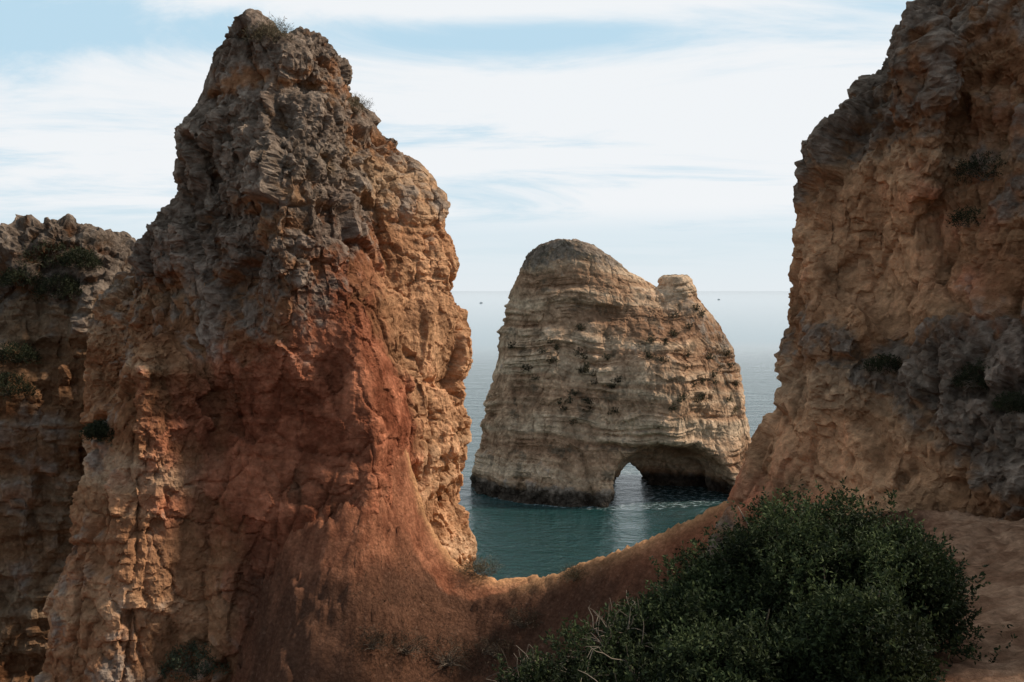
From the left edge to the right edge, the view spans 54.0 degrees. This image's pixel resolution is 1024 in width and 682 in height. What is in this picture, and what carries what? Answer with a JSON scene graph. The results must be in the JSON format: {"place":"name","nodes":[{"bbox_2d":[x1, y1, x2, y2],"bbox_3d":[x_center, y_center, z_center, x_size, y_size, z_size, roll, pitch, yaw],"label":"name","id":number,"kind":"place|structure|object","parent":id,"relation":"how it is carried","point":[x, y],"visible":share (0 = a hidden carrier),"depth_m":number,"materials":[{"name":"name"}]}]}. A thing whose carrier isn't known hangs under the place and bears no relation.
{"place":"outdoors","nodes":[
{"label":"outdoors","id":0,"kind":"place"},
{"bbox_2d":[0,213,135,681],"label":"sea cliff","id":1,"kind":"structure","parent":0,"point":[43,454],"depth_m":34.96,"materials":[{"name":"stone"}]},
{"bbox_2d":[0,371,38,399],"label":"shrub","id":2,"kind":"object","parent":1,"relation":"on","point":[26,387],"visible":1,"depth_m":34.29,"materials":[{"name":"green plant"}]},
{"bbox_2d":[0,340,43,363],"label":"shrub","id":3,"kind":"object","parent":1,"relation":"on","point":[24,350],"visible":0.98,"depth_m":34.79,"materials":[{"name":"green plant"}]},
{"bbox_2d":[0,263,46,288],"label":"shrub","id":4,"kind":"object","parent":1,"relation":"on","point":[8,277],"visible":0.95,"depth_m":35.32,"materials":[{"name":"green plant"}]},
{"bbox_2d":[14,235,79,269],"bbox_3d":[-16.592,-3.140,35.966,2.665,1.343,2.204,0,3,0],"label":"shrub","id":5,"kind":"object","parent":1,"relation":"on","point":[51,261],"visible":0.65,"depth_m":35.71,"materials":[{"name":"green plant"}]},
{"bbox_2d":[29,271,90,301],"bbox_3d":[-15.947,-1.939,35.566,1.908,1.113,1.882,-3,4,-41],"label":"shrub","id":6,"kind":"object","parent":1,"relation":"on","point":[70,290],"visible":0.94,"depth_m":35.28,"materials":[{"name":"green plant"}]},
{"bbox_2d":[57,246,106,269],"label":"shrub","id":7,"kind":"object","parent":1,"relation":"on","point":[88,257],"visible":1,"depth_m":35.40,"materials":[{"name":"green plant"}]},
{"bbox_2d":[0,0,913,290],"label":"sky","id":8,"kind":"structure","parent":0,"point":[665,137],"materials":[{"name":"white"}]},
{"bbox_2d":[450,291,789,580],"bbox_3d":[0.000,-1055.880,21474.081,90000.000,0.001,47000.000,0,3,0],"label":"sea","id":9,"kind":"structure","parent":0,"point":[515,539],"depth_m":122.03,"materials":[{"name":"liquid"}]},
{"bbox_2d":[470,238,750,507],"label":"sea stack","id":10,"kind":"object","parent":9,"relation":"in","point":[536,447],"visible":0.84,"depth_m":120.39,"materials":[{"name":"stone"}]},
{"bbox_2d":[521,363,531,371],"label":"shrub","id":11,"kind":"object","parent":10,"relation":"on","point":[526,368],"visible":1,"depth_m":121.11,"materials":[{"name":"green plant"}]},
{"bbox_2d":[537,346,547,353],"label":"shrub","id":12,"kind":"object","parent":10,"relation":"on","point":[541,351],"visible":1,"depth_m":120.23,"materials":[{"name":"green plant"}]},
{"bbox_2d":[572,347,586,355],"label":"shrub","id":13,"kind":"object","parent":10,"relation":"on","point":[577,351],"visible":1,"depth_m":119.84,"materials":[{"name":"green plant"}]},
{"bbox_2d":[575,323,586,330],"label":"shrub","id":14,"kind":"object","parent":10,"relation":"on","point":[580,326],"visible":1,"depth_m":120.42,"materials":[{"name":"green plant"}]},
{"bbox_2d":[584,397,594,404],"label":"shrub","id":15,"kind":"object","parent":10,"relation":"on","point":[589,400],"visible":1,"depth_m":118.24,"materials":[{"name":"green plant"}]},
{"bbox_2d":[607,381,616,388],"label":"shrub","id":16,"kind":"object","parent":10,"relation":"on","point":[613,386],"visible":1,"depth_m":117.29,"materials":[{"name":"green plant"}]},
{"bbox_2d":[609,375,622,382],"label":"shrub","id":17,"kind":"object","parent":10,"relation":"on","point":[615,379],"visible":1,"depth_m":116.97,"materials":[{"name":"green plant"}]},
{"bbox_2d":[644,351,656,358],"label":"shrub","id":18,"kind":"object","parent":10,"relation":"on","point":[648,355],"visible":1,"depth_m":116.36,"materials":[{"name":"green plant"}]},
{"bbox_2d":[645,334,655,343],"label":"shrub","id":19,"kind":"object","parent":10,"relation":"on","point":[650,339],"visible":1,"depth_m":117.64,"materials":[{"name":"green plant"}]},
{"bbox_2d":[657,355,669,362],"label":"shrub","id":20,"kind":"object","parent":10,"relation":"on","point":[666,359],"visible":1,"depth_m":115.88,"materials":[{"name":"green plant"}]},
{"bbox_2d":[660,338,667,344],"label":"shrub","id":21,"kind":"object","parent":10,"relation":"on","point":[665,340],"visible":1,"depth_m":117.17,"materials":[{"name":"green plant"}]},
{"bbox_2d":[668,402,676,409],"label":"shrub","id":22,"kind":"object","parent":10,"relation":"on","point":[675,408],"visible":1,"depth_m":115.07,"materials":[{"name":"green plant"}]},
{"bbox_2d":[669,329,680,335],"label":"shrub","id":23,"kind":"object","parent":10,"relation":"on","point":[673,333],"visible":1,"depth_m":119.91,"materials":[{"name":"green plant"}]},
{"bbox_2d":[679,392,688,400],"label":"shrub","id":24,"kind":"object","parent":10,"relation":"on","point":[683,396],"visible":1,"depth_m":115.40,"materials":[{"name":"green plant"}]},
{"bbox_2d":[692,303,702,310],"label":"shrub","id":25,"kind":"object","parent":10,"relation":"on","point":[697,308],"visible":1,"depth_m":122.14,"materials":[{"name":"green plant"}]},
{"bbox_2d":[706,353,715,358],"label":"shrub","id":26,"kind":"object","parent":10,"relation":"on","point":[710,356],"visible":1,"depth_m":121.05,"materials":[{"name":"green plant"}]},
{"bbox_2d":[726,362,735,367],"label":"shrub","id":27,"kind":"object","parent":10,"relation":"on","point":[729,364],"visible":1,"depth_m":122.42,"materials":[{"name":"green plant"}]},
{"bbox_2d":[230,449,1023,681],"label":"ground","id":28,"kind":"structure","parent":0,"point":[306,605],"depth_m":24.15,"materials":[{"name":"red soil"}]},
{"bbox_2d":[33,8,476,681],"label":"rock pillar","id":29,"kind":"object","parent":28,"relation":"on","point":[279,344],"visible":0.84,"depth_m":25.49,"materials":[{"name":"stone"}]},
{"bbox_2d":[79,418,114,444],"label":"shrub","id":30,"kind":"object","parent":29,"relation":"on","point":[96,429],"visible":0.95,"depth_m":25.36,"materials":[{"name":"green plant"}]},
{"bbox_2d":[158,640,229,681],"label":"shrub","id":31,"kind":"object","parent":29,"relation":"on","point":[189,667],"visible":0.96,"depth_m":24.81,"materials":[{"name":"green plant"}]},
{"bbox_2d":[237,24,273,44],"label":"dry bush","id":32,"kind":"object","parent":29,"relation":"on","point":[251,38],"visible":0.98,"depth_m":25.89,"materials":[{"name":"brown plant"}]},
{"bbox_2d":[251,15,300,43],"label":"dry bush","id":33,"kind":"object","parent":29,"relation":"on","point":[283,32],"visible":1,"depth_m":25.87,"materials":[{"name":"brown plant"}]},
{"bbox_2d":[348,93,373,115],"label":"dry bush","id":34,"kind":"object","parent":29,"relation":"on","point":[357,100],"visible":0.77,"depth_m":28.97,"materials":[{"name":"brown plant"}]},
{"bbox_2d":[351,623,396,654],"bbox_3d":[-3.265,6.970,23.531,1.229,0.762,1.119,0,3,0],"label":"dry bush","id":35,"kind":"object","parent":28,"relation":"on","point":[378,639],"visible":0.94,"depth_m":23.45,"materials":[{"name":"brown plant"}]},
{"bbox_2d":[385,626,434,661],"bbox_3d":[-2.501,7.250,24.023,1.380,0.756,1.205,0,3,0],"label":"dry bush","id":36,"kind":"object","parent":28,"relation":"on","point":[406,651],"visible":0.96,"depth_m":23.97,"materials":[{"name":"brown plant"}]},
{"bbox_2d":[420,631,481,678],"bbox_3d":[-1.561,7.636,24.591,1.704,1.093,1.386,0,3,0],"label":"dry bush","id":37,"kind":"object","parent":28,"relation":"on","point":[447,663],"visible":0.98,"depth_m":24.61,"materials":[{"name":"brown plant"}]},
{"bbox_2d":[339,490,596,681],"bbox_3d":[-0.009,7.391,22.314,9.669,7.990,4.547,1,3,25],"label":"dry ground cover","id":38,"kind":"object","parent":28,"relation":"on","point":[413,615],"visible":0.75,"depth_m":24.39,"materials":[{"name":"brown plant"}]},
{"bbox_2d":[454,556,490,581],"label":"dry bush","id":39,"kind":"object","parent":28,"relation":"on","point":[467,569],"visible":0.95,"depth_m":26.44,"materials":[{"name":"brown plant"}]},
{"bbox_2d":[465,554,506,577],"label":"dry bush","id":40,"kind":"object","parent":28,"relation":"on","point":[491,568],"visible":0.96,"depth_m":26.45,"materials":[{"name":"brown plant"}]},
{"bbox_2d":[473,628,516,662],"bbox_3d":[-0.342,7.463,24.712,1.336,0.761,1.122,-1,3,-18],"label":"dry bush","id":41,"kind":"object","parent":28,"relation":"on","point":[492,653],"visible":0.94,"depth_m":24.62,"materials":[{"name":"brown plant"}]},
{"bbox_2d":[500,603,542,632],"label":"dry bush","id":42,"kind":"object","parent":28,"relation":"on","point":[518,622],"visible":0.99,"depth_m":24.86,"materials":[{"name":"brown plant"}]},
{"bbox_2d":[554,562,587,583],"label":"dry bush","id":43,"kind":"object","parent":28,"relation":"on","point":[576,574],"visible":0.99,"depth_m":24.94,"materials":[{"name":"brown plant"}]},
{"bbox_2d":[487,476,1017,681],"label":"shrub","id":44,"kind":"object","parent":28,"relation":"on","point":[778,594],"visible":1,"depth_m":7.25,"materials":[{"name":"green plant"}]},
{"bbox_2d":[690,0,1023,566],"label":"sea cliff","id":45,"kind":"structure","parent":28,"relation":"on","point":[885,260],"depth_m":17.40,"materials":[{"name":"stone"}]},
{"bbox_2d":[859,351,903,374],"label":"shrub","id":46,"kind":"object","parent":45,"relation":"on","point":[887,360],"visible":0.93,"depth_m":17.50,"materials":[{"name":"green plant"}]},
{"bbox_2d":[946,204,985,227],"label":"shrub","id":47,"kind":"object","parent":45,"relation":"on","point":[958,213],"visible":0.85,"depth_m":16.81,"materials":[{"name":"green plant"}]},
{"bbox_2d":[947,357,1010,390],"bbox_3d":[7.503,0.558,15.875,1.164,0.613,0.943,0,3,0],"label":"shrub","id":48,"kind":"object","parent":45,"relation":"on","point":[961,378],"visible":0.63,"depth_m":15.82,"materials":[{"name":"green plant"}]},
{"bbox_2d":[951,150,1007,184],"bbox_3d":[7.887,-2.898,16.787,1.198,0.603,0.974,-2,3,-29],"label":"shrub","id":49,"kind":"object","parent":45,"relation":"on","point":[960,172],"visible":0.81,"depth_m":16.69,"materials":[{"name":"green plant"}]},
{"bbox_2d":[991,387,1023,415],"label":"shrub","id":50,"kind":"object","parent":45,"relation":"on","point":[1008,398],"visible":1,"depth_m":15.06,"materials":[{"name":"green plant"}]}
]}

